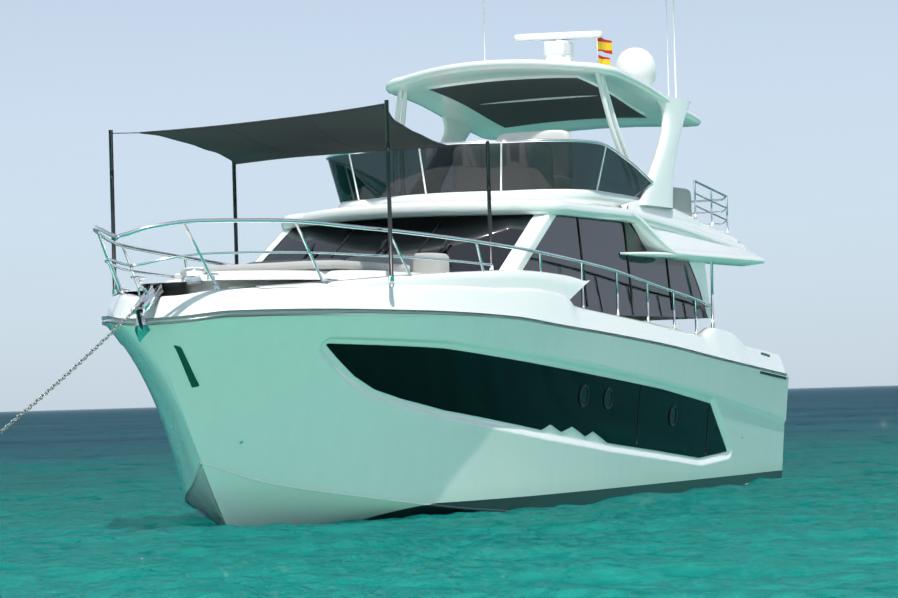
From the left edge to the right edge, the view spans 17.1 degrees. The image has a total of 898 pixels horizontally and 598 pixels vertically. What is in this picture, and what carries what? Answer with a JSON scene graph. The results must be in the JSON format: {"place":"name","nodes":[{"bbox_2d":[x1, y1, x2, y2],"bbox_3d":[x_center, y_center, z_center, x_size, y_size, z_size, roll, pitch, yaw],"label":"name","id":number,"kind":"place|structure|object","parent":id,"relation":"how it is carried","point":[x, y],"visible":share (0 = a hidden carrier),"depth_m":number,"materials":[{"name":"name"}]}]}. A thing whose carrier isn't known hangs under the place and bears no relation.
{"place":"outdoors","nodes":[
{"label":"outdoors","id":0,"kind":"place"},
{"bbox_2d":[0,385,897,597],"bbox_3d":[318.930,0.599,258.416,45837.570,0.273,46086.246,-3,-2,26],"label":"sea water","id":1,"kind":"structure","parent":0,"point":[93,504],"depth_m":30.47,"materials":[{"name":"teal liquid"}]},
{"bbox_2d":[0,0,788,526],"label":"motor yacht","id":2,"kind":"object","parent":1,"relation":"on","point":[416,322],"visible":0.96,"depth_m":37.64,"materials":[{"name":"white plastic"}]},
{"bbox_2d":[0,0,897,411],"label":"sky","id":3,"kind":"structure","parent":0,"point":[795,102],"materials":[{"name":"blue"}]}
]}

